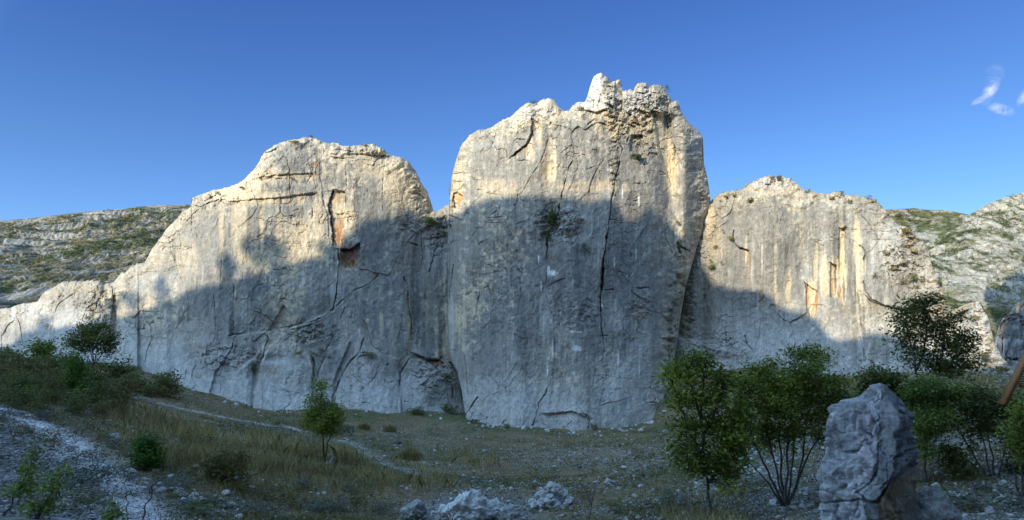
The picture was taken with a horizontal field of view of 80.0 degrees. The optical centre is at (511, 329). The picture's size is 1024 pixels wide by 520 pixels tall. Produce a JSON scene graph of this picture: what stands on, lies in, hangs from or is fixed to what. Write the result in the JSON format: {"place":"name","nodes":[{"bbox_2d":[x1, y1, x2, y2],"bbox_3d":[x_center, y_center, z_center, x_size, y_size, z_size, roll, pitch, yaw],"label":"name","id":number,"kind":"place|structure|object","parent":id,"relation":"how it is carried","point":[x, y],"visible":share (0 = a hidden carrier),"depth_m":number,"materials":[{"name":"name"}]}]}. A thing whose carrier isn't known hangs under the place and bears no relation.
{"place":"outdoors","nodes":[
{"label":"outdoors","id":0,"kind":"place"},
{"bbox_2d":[0,205,190,308],"bbox_3d":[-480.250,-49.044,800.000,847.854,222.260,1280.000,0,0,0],"label":"hill","id":1,"kind":"structure","parent":0,"point":[103,263],"depth_m":537.40,"materials":[{"name":"stone"}]},
{"bbox_2d":[0,205,189,306],"bbox_3d":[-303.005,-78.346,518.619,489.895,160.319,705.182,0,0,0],"label":"scrub","id":2,"kind":"object","parent":1,"relation":"on","point":[90,242],"visible":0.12,"depth_m":561.67,"materials":[{"name":"plant"}]},
{"bbox_2d":[0,137,464,412],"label":"cliff","id":3,"kind":"structure","parent":0,"point":[338,252],"depth_m":77.48,"materials":[{"name":"stone"}]},
{"bbox_2d":[0,361,1023,519],"bbox_3d":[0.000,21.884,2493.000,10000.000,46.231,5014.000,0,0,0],"label":"ground","id":4,"kind":"structure","parent":0,"point":[405,422],"depth_m":32.40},
{"bbox_2d":[0,359,13,377],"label":"shrub","id":5,"kind":"object","parent":4,"relation":"on","point":[3,369],"visible":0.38,"depth_m":40.76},
{"bbox_2d":[0,344,19,368],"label":"shrub","id":6,"kind":"object","parent":4,"relation":"on","point":[4,353],"visible":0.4,"depth_m":44.49,"materials":[{"name":"green plant"}]},
{"bbox_2d":[0,367,31,396],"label":"shrub","id":7,"kind":"object","parent":4,"relation":"on","point":[15,370],"visible":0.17,"depth_m":36.89,"materials":[{"name":"plant"}]},
{"bbox_2d":[2,350,29,364],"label":"shrub","id":8,"kind":"object","parent":4,"relation":"on","point":[16,353],"visible":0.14,"depth_m":46.57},
{"bbox_2d":[0,438,49,515],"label":"sapling","id":9,"kind":"object","parent":4,"relation":"on","point":[20,487],"visible":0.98,"depth_m":10.26,"materials":[{"name":"green plant"}]},
{"bbox_2d":[0,384,50,408],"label":"shrub","id":10,"kind":"object","parent":4,"relation":"on","point":[33,395],"visible":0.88,"depth_m":28.07,"materials":[{"name":"green plant"}]},
{"bbox_2d":[5,354,46,385],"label":"shrub","id":11,"kind":"object","parent":4,"relation":"on","point":[28,359],"visible":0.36,"depth_m":42.27,"materials":[{"name":"plant"}]},
{"bbox_2d":[2,368,52,398],"bbox_3d":[-28.621,3.199,35.682,2.283,2.067,2.459,0,0,0],"label":"shrub","id":12,"kind":"object","parent":4,"relation":"on","point":[18,375],"visible":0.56,"depth_m":35.53,"materials":[{"name":"green plant"}]},
{"bbox_2d":[11,356,49,381],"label":"shrub","id":13,"kind":"object","parent":4,"relation":"on","point":[24,362],"visible":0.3,"depth_m":42.42,"materials":[{"name":"plant"}]},
{"bbox_2d":[26,400,46,415],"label":"shrub","id":14,"kind":"object","parent":4,"relation":"on","point":[38,403],"visible":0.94,"depth_m":27.57,"materials":[{"name":"plant"}]},
{"bbox_2d":[19,337,64,358],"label":"shrub","id":15,"kind":"object","parent":4,"relation":"on","point":[42,348],"visible":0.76,"depth_m":50.72,"materials":[{"name":"green plant"}]},
{"bbox_2d":[27,384,56,410],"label":"shrub","id":16,"kind":"object","parent":4,"relation":"on","point":[46,395],"visible":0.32,"depth_m":30.50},
{"bbox_2d":[28,407,55,419],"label":"shrub","id":17,"kind":"object","parent":4,"relation":"on","point":[44,413],"visible":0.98,"depth_m":26.96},
{"bbox_2d":[10,462,74,518],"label":"sapling","id":18,"kind":"object","parent":4,"relation":"on","point":[48,505],"visible":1,"depth_m":9.97,"materials":[{"name":"green plant"}]},
{"bbox_2d":[33,357,62,370],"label":"shrub","id":19,"kind":"object","parent":4,"relation":"on","point":[53,363],"visible":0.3,"depth_m":44.54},
{"bbox_2d":[31,352,68,368],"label":"shrub","id":20,"kind":"object","parent":4,"relation":"on","point":[40,357],"visible":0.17,"depth_m":45.78,"materials":[{"name":"green plant"}]},
{"bbox_2d":[38,425,69,441],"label":"shrub","id":21,"kind":"object","parent":4,"relation":"on","point":[49,433],"visible":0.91,"depth_m":22.30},
{"bbox_2d":[38,433,69,444],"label":"shrub","id":22,"kind":"object","parent":4,"relation":"on","point":[56,438],"visible":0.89,"depth_m":22.13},
{"bbox_2d":[44,467,91,482],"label":"shrub","id":23,"kind":"object","parent":4,"relation":"on","point":[68,473],"visible":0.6,"depth_m":16.52,"materials":[{"name":"plant"}]},
{"bbox_2d":[65,404,86,413],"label":"shrub","id":24,"kind":"object","parent":4,"relation":"on","point":[73,408],"visible":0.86,"depth_m":32.41,"materials":[{"name":"green plant"}]},
{"bbox_2d":[55,347,98,400],"bbox_3d":[-27.765,2.885,38.926,2.316,3.544,2.564,0,0,-25],"label":"shrub","id":25,"kind":"object","parent":4,"relation":"on","point":[75,377],"visible":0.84,"depth_m":38.64,"materials":[{"name":"green plant"}]},
{"bbox_2d":[59,387,95,410],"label":"shrub","id":26,"kind":"object","parent":4,"relation":"on","point":[74,396],"visible":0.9,"depth_m":32.79,"materials":[{"name":"green plant"}]},
{"bbox_2d":[55,483,109,512],"bbox_3d":[-8.582,3.436,12.193,1.068,0.662,1.066,0,0,17],"label":"shrub","id":27,"kind":"object","parent":4,"relation":"on","point":[82,500],"visible":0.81,"depth_m":12.14,"materials":[{"name":"plant"}]},
{"bbox_2d":[67,450,99,460],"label":"shrub","id":28,"kind":"object","parent":4,"relation":"on","point":[73,456],"visible":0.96,"depth_m":20.48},
{"bbox_2d":[59,467,111,491],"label":"shrub","id":29,"kind":"object","parent":4,"relation":"on","point":[82,480],"visible":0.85,"depth_m":15.66,"materials":[{"name":"plant"}]},
{"bbox_2d":[64,378,109,406],"bbox_3d":[-25.480,3.859,36.862,2.298,1.860,2.476,0,0,-4],"label":"shrub","id":30,"kind":"object","parent":4,"relation":"on","point":[94,389],"visible":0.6,"depth_m":36.75,"materials":[{"name":"green plant"}]},
{"bbox_2d":[69,457,111,479],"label":"shrub","id":31,"kind":"object","parent":4,"relation":"on","point":[89,468],"visible":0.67,"depth_m":17.14,"materials":[{"name":"plant"}]},
{"bbox_2d":[57,314,127,365],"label":"shrub","id":32,"kind":"object","parent":4,"relation":"on","point":[89,337],"visible":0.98,"depth_m":70.45,"materials":[{"name":"green plant"}]},
{"bbox_2d":[79,487,113,504],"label":"shrub","id":33,"kind":"object","parent":4,"relation":"on","point":[102,497],"visible":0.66,"depth_m":14.28,"materials":[{"name":"plant"}]},
{"bbox_2d":[84,447,111,459],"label":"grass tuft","id":34,"kind":"object","parent":4,"relation":"on","point":[93,452],"visible":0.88,"depth_m":21.02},
{"bbox_2d":[84,371,112,398],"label":"shrub","id":35,"kind":"object","parent":4,"relation":"on","point":[95,378],"visible":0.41,"depth_m":40.27,"materials":[{"name":"green plant"}]},
{"bbox_2d":[87,429,118,440],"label":"shrub","id":36,"kind":"object","parent":4,"relation":"on","point":[106,436],"visible":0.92,"depth_m":24.95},
{"bbox_2d":[78,462,128,486],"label":"shrub","id":37,"kind":"object","parent":4,"relation":"on","point":[107,475],"visible":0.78,"depth_m":16.59,"materials":[{"name":"plant"}]},
{"bbox_2d":[92,396,123,414],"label":"shrub","id":38,"kind":"object","parent":4,"relation":"on","point":[107,402],"visible":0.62,"depth_m":35.47,"materials":[{"name":"plant"}]},
{"bbox_2d":[96,377,128,395],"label":"shrub","id":39,"kind":"object","parent":4,"relation":"on","point":[115,384],"visible":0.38,"depth_m":44.93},
{"bbox_2d":[95,353,133,380],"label":"shrub","id":40,"kind":"object","parent":4,"relation":"on","point":[111,372],"visible":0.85,"depth_m":52.61,"materials":[{"name":"green plant"}]},
{"bbox_2d":[100,495,128,519],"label":"sapling","id":41,"kind":"object","parent":4,"relation":"on","point":[111,514],"visible":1,"depth_m":10.81,"materials":[{"name":"green plant"}]},
{"bbox_2d":[107,464,132,473],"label":"shrub","id":42,"kind":"object","parent":4,"relation":"on","point":[124,469],"visible":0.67,"depth_m":19.55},
{"bbox_2d":[104,383,136,408],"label":"shrub","id":43,"kind":"object","parent":4,"relation":"on","point":[121,393],"visible":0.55,"depth_m":39.33,"materials":[{"name":"plant"}]},
{"bbox_2d":[108,360,144,379],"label":"shrub","id":44,"kind":"object","parent":4,"relation":"on","point":[132,369],"visible":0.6,"depth_m":53.99,"materials":[{"name":"green plant"}]},
{"bbox_2d":[115,373,140,398],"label":"shrub","id":45,"kind":"object","parent":4,"relation":"on","point":[126,380],"visible":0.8,"depth_m":45.78,"materials":[{"name":"plant"}]},
{"bbox_2d":[121,468,140,481],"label":"shrub","id":46,"kind":"object","parent":4,"relation":"on","point":[130,476],"visible":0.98,"depth_m":18.61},
{"bbox_2d":[123,374,152,391],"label":"shrub","id":47,"kind":"object","parent":4,"relation":"on","point":[142,382],"visible":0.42,"depth_m":51.46,"materials":[{"name":"green plant"}]},
{"bbox_2d":[120,431,173,470],"bbox_3d":[-12.709,4.253,21.127,1.487,1.551,1.553,0,0,-41],"label":"shrub","id":48,"kind":"object","parent":4,"relation":"on","point":[149,455],"visible":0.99,"depth_m":21.00,"materials":[{"name":"green plant"}]},
{"bbox_2d":[138,384,160,396],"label":"shrub","id":49,"kind":"object","parent":4,"relation":"on","point":[146,391],"visible":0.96,"depth_m":50.53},
{"bbox_2d":[141,384,157,396],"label":"shrub","id":50,"kind":"object","parent":4,"relation":"on","point":[151,390],"visible":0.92,"depth_m":50.46,"materials":[{"name":"green plant"}]},
{"bbox_2d":[142,477,158,519],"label":"sapling","id":51,"kind":"object","parent":4,"relation":"on","point":[152,486],"visible":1,"depth_m":11.48,"materials":[{"name":"green plant"}]},
{"bbox_2d":[145,372,175,394],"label":"shrub","id":52,"kind":"object","parent":4,"relation":"on","point":[160,381],"visible":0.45,"depth_m":53.16,"materials":[{"name":"green plant"}]},
{"bbox_2d":[141,477,185,489],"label":"shrub","id":53,"kind":"object","parent":4,"relation":"on","point":[170,484],"visible":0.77,"depth_m":18.32,"materials":[{"name":"plant"}]},
{"bbox_2d":[156,369,185,399],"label":"shrub","id":54,"kind":"object","parent":4,"relation":"on","point":[172,384],"visible":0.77,"depth_m":53.14,"materials":[{"name":"plant"}]},
{"bbox_2d":[154,472,193,482],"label":"shrub","id":55,"kind":"object","parent":4,"relation":"on","point":[173,477],"visible":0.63,"depth_m":19.81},
{"bbox_2d":[170,478,202,487],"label":"shrub","id":56,"kind":"object","parent":4,"relation":"on","point":[186,484],"visible":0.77,"depth_m":19.38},
{"bbox_2d":[173,494,200,509],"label":"shrub","id":57,"kind":"object","parent":4,"relation":"on","point":[184,504],"visible":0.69,"depth_m":16.66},
{"bbox_2d":[179,493,226,515],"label":"shrub","id":58,"kind":"object","parent":4,"relation":"on","point":[194,509],"visible":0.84,"depth_m":15.12,"materials":[{"name":"green plant"}]},
{"bbox_2d":[195,443,260,487],"bbox_3d":[-9.877,4.748,21.097,2.219,1.580,1.677,0,0,0],"label":"shrub","id":59,"kind":"object","parent":4,"relation":"on","point":[225,468],"visible":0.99,"depth_m":20.99,"materials":[{"name":"green plant"}]},
{"bbox_2d":[226,476,254,493],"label":"shrub","id":60,"kind":"object","parent":4,"relation":"on","point":[241,485],"visible":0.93,"depth_m":20.47,"materials":[{"name":"green plant"}]},
{"bbox_2d":[232,500,290,515],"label":"shrub","id":61,"kind":"object","parent":4,"relation":"on","point":[268,510],"visible":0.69,"depth_m":17.41,"materials":[{"name":"plant"}]},
{"bbox_2d":[255,477,300,500],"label":"shrub","id":62,"kind":"object","parent":4,"relation":"on","point":[278,489],"visible":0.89,"depth_m":20.92,"materials":[{"name":"plant"}]},
{"bbox_2d":[271,482,310,507],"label":"shrub","id":63,"kind":"object","parent":4,"relation":"on","point":[289,493],"visible":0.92,"depth_m":20.05,"materials":[{"name":"plant"}]},
{"bbox_2d":[290,474,315,488],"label":"shrub","id":64,"kind":"object","parent":4,"relation":"on","point":[303,481],"visible":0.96,"depth_m":23.01,"materials":[{"name":"plant"}]},
{"bbox_2d":[298,499,335,513],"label":"shrub","id":65,"kind":"object","parent":4,"relation":"on","point":[315,507],"visible":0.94,"depth_m":20.12,"materials":[{"name":"plant"}]},
{"bbox_2d":[294,375,350,461],"bbox_3d":[-10.473,4.942,33.443,3.199,4.936,2.490,0,0,0],"label":"tree","id":66,"kind":"object","parent":4,"relation":"on","point":[330,428],"visible":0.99,"depth_m":33.28,"materials":[{"name":"green plant"}]},
{"bbox_2d":[322,496,353,511],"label":"shrub","id":67,"kind":"object","parent":4,"relation":"on","point":[338,504],"visible":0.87,"depth_m":20.88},
{"bbox_2d":[337,424,355,435],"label":"shrub","id":68,"kind":"object","parent":4,"relation":"on","point":[348,431],"visible":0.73,"depth_m":50.41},
{"bbox_2d":[344,486,366,505],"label":"shrub","id":69,"kind":"object","parent":4,"relation":"on","point":[357,501],"visible":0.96,"depth_m":22.19,"materials":[{"name":"green plant"}]},
{"bbox_2d":[356,422,370,429],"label":"grass tuft","id":70,"kind":"object","parent":4,"relation":"on","point":[364,426],"visible":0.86,"depth_m":57.39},
{"bbox_2d":[369,500,392,514],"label":"shrub","id":71,"kind":"object","parent":4,"relation":"on","point":[380,505],"visible":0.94,"depth_m":21.71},
{"bbox_2d":[382,424,396,431],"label":"grass tuft","id":72,"kind":"object","parent":4,"relation":"on","point":[388,428],"visible":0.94,"depth_m":58.61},
{"bbox_2d":[394,447,424,460],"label":"grass tuft","id":73,"kind":"object","parent":4,"relation":"on","point":[412,454],"visible":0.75,"depth_m":41.15,"materials":[{"name":"plant"}]},
{"bbox_2d":[400,499,427,519],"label":"boulder","id":74,"kind":"object","parent":4,"relation":"on","point":[416,509],"visible":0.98,"depth_m":19.26,"materials":[{"name":"stone"}]},
{"bbox_2d":[407,406,424,413],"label":"shrub","id":75,"kind":"object","parent":4,"relation":"on","point":[417,412],"visible":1,"depth_m":71.97,"materials":[{"name":"green plant"}]},
{"bbox_2d":[429,510,442,519],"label":"boulder","id":76,"kind":"object","parent":4,"relation":"on","point":[436,515],"visible":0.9,"depth_m":19.06,"materials":[{"name":"stone"}]},
{"bbox_2d":[440,403,458,413],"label":"shrub","id":77,"kind":"object","parent":4,"relation":"on","point":[449,409],"visible":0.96,"depth_m":76.14,"materials":[{"name":"green plant"}]},
{"bbox_2d":[441,489,491,519],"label":"boulder","id":78,"kind":"object","parent":4,"relation":"on","point":[473,503],"visible":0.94,"depth_m":18.42,"materials":[{"name":"stone"}]},
{"bbox_2d":[486,499,504,519],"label":"boulder","id":79,"kind":"object","parent":4,"relation":"on","point":[494,506],"visible":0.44,"depth_m":18.91,"materials":[{"name":"stone"}]},
{"bbox_2d":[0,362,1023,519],"bbox_3d":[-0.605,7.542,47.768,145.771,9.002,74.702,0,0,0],"label":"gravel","id":80,"kind":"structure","parent":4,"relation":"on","point":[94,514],"depth_m":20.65,"materials":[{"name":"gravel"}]},
{"bbox_2d":[0,358,1023,519],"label":"ground cover","id":81,"kind":"object","parent":4,"relation":"on","point":[545,449],"visible":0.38,"depth_m":30.08,"materials":[{"name":"plant"}]},
{"bbox_2d":[498,505,527,519],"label":"boulder","id":82,"kind":"object","parent":4,"relation":"on","point":[512,512],"visible":1,"depth_m":18.35,"materials":[{"name":"stone"}]},
{"bbox_2d":[4,359,1022,519],"bbox_3d":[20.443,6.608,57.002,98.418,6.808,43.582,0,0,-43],"label":"grass","id":83,"kind":"structure","parent":4,"relation":"on","point":[309,461],"depth_m":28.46,"materials":[{"name":"plant"}]},
{"bbox_2d":[448,73,709,430],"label":"cliff","id":84,"kind":"structure","parent":4,"relation":"on","point":[558,329],"depth_m":74.46,"materials":[{"name":"stone"}]},
{"bbox_2d":[547,204,556,230],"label":"shrub","id":85,"kind":"object","parent":84,"relation":"on","point":[552,216],"visible":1,"depth_m":73.59,"materials":[{"name":"green plant"}]},
{"bbox_2d":[601,493,635,514],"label":"shrub","id":86,"kind":"object","parent":4,"relation":"on","point":[615,504],"visible":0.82,"depth_m":20.40,"materials":[{"name":"green plant"}]},
{"bbox_2d":[619,500,653,517],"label":"shrub","id":87,"kind":"object","parent":4,"relation":"on","point":[635,510],"visible":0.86,"depth_m":18.64,"materials":[{"name":"plant"}]},
{"bbox_2d":[633,494,673,516],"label":"shrub","id":88,"kind":"object","parent":4,"relation":"on","point":[656,504],"visible":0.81,"depth_m":18.36,"materials":[{"name":"plant"}]},
{"bbox_2d":[657,487,682,499],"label":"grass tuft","id":89,"kind":"object","parent":4,"relation":"on","point":[672,492],"visible":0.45,"depth_m":21.30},
{"bbox_2d":[657,488,715,512],"bbox_3d":[5.126,5.127,18.024,1.542,0.856,1.320,0,0,38],"label":"shrub","id":90,"kind":"object","parent":4,"relation":"on","point":[681,499],"visible":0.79,"depth_m":18.02,"materials":[{"name":"plant"}]},
{"bbox_2d":[647,344,767,519],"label":"tree","id":91,"kind":"object","parent":4,"relation":"on","point":[731,437],"visible":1,"depth_m":15.78,"materials":[{"name":"green plant"}]},
{"bbox_2d":[729,474,767,495],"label":"shrub","id":92,"kind":"object","parent":4,"relation":"on","point":[745,482],"visible":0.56,"depth_m":19.32,"materials":[{"name":"plant"}]},
{"bbox_2d":[740,473,770,489],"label":"shrub","id":93,"kind":"object","parent":4,"relation":"on","point":[763,485],"visible":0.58,"depth_m":20.30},
{"bbox_2d":[719,339,863,506],"bbox_3d":[7.897,2.666,17.104,4.389,4.795,2.516,0,0,0],"label":"tree","id":94,"kind":"object","parent":4,"relation":"on","point":[782,397],"visible":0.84,"depth_m":17.03,"materials":[{"name":"green plant"}]},
{"bbox_2d":[674,175,1013,376],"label":"cliff","id":95,"kind":"structure","parent":4,"relation":"on","point":[799,266],"depth_m":78.80,"materials":[{"name":"stone"}]},
{"bbox_2d":[816,383,922,519],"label":"boulder","id":96,"kind":"object","parent":4,"relation":"on","point":[869,469],"visible":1,"depth_m":11.83,"materials":[{"name":"stone"}]},
{"bbox_2d":[845,360,917,411],"bbox_3d":[11.639,2.842,19.002,2.582,3.794,1.626,0,0,-12],"label":"shrub","id":97,"kind":"object","parent":4,"relation":"on","point":[869,376],"visible":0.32,"depth_m":18.80,"materials":[{"name":"green plant"}]},
{"bbox_2d":[878,288,987,400],"bbox_3d":[17.189,1.388,24.954,4.614,6.113,2.522,0,0,0],"label":"tree","id":98,"kind":"object","parent":4,"relation":"on","point":[942,365],"visible":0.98,"depth_m":24.80,"materials":[{"name":"green plant"}]},
{"bbox_2d":[895,371,972,482],"bbox_3d":[12.463,2.908,18.089,2.561,3.402,1.949,0,0,0],"label":"tree","id":99,"kind":"object","parent":4,"relation":"on","point":[929,423],"visible":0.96,"depth_m":17.83,"materials":[{"name":"green plant"}]},
{"bbox_2d":[917,486,967,519],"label":"boulder","id":100,"kind":"object","parent":4,"relation":"on","point":[933,503],"visible":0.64,"depth_m":12.08,"materials":[{"name":"stone"}]},
{"bbox_2d":[917,486,974,505],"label":"shrub","id":101,"kind":"object","parent":4,"relation":"on","point":[947,493],"visible":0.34,"depth_m":15.47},
{"bbox_2d":[950,490,998,512],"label":"shrub","id":102,"kind":"object","parent":4,"relation":"on","point":[974,501],"visible":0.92,"depth_m":15.02,"materials":[{"name":"plant"}]},
{"bbox_2d":[930,378,1023,480],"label":"tree","id":103,"kind":"object","parent":4,"relation":"on","point":[954,459],"visible":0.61,"depth_m":18.24,"materials":[{"name":"green plant"}]},
{"bbox_2d":[964,477,1002,490],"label":"shrub","id":104,"kind":"object","parent":4,"relation":"on","point":[985,485],"visible":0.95,"depth_m":16.58,"materials":[{"name":"plant"}]},
{"bbox_2d":[975,485,1023,511],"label":"shrub","id":105,"kind":"object","parent":4,"relation":"on","point":[1011,502],"visible":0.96,"depth_m":14.38,"materials":[{"name":"plant"}]},
{"bbox_2d":[991,391,1023,505],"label":"tree","id":106,"kind":"object","parent":4,"relation":"on","point":[1016,438],"visible":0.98,"depth_m":14.99,"materials":[{"name":"green plant"}]},
{"bbox_2d":[994,299,1023,375],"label":"crag","id":107,"kind":"structure","parent":4,"relation":"on","point":[1009,340],"depth_m":130.71,"materials":[{"name":"stone"}]},
{"bbox_2d":[999,352,1023,404],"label":"wooden shelter","id":108,"kind":"object","parent":4,"relation":"on","point":[1011,386],"visible":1,"depth_m":13.97,"materials":[{"name":"brown wood"}]},
{"bbox_2d":[0,0,1023,220],"label":"sky","id":109,"kind":"structure","parent":0,"point":[105,104],"materials":[{"name":"blue"}]},
{"bbox_2d":[885,208,967,241],"bbox_3d":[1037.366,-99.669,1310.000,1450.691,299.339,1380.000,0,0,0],"label":"hill","id":110,"kind":"structure","parent":0,"point":[926,236],"depth_m":1175.91,"materials":[{"name":"stone"}]},
{"bbox_2d":[891,208,963,242],"bbox_3d":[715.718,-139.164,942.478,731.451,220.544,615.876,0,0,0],"label":"scrub","id":111,"kind":"object","parent":110,"relation":"on","point":[926,224],"visible":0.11,"depth_m":1158.33,"materials":[{"name":"plant"}]},
{"bbox_2d":[925,192,1023,342],"bbox_3d":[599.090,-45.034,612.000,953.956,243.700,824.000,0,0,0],"label":"hill","id":112,"kind":"structure","parent":0,"point":[981,290],"depth_m":468.20,"materials":[{"name":"stone"}]},
{"bbox_2d":[926,193,1023,340],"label":"scrub","id":113,"kind":"object","parent":112,"relation":"on","point":[983,253],"visible":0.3,"depth_m":474.55,"materials":[{"name":"plant"}]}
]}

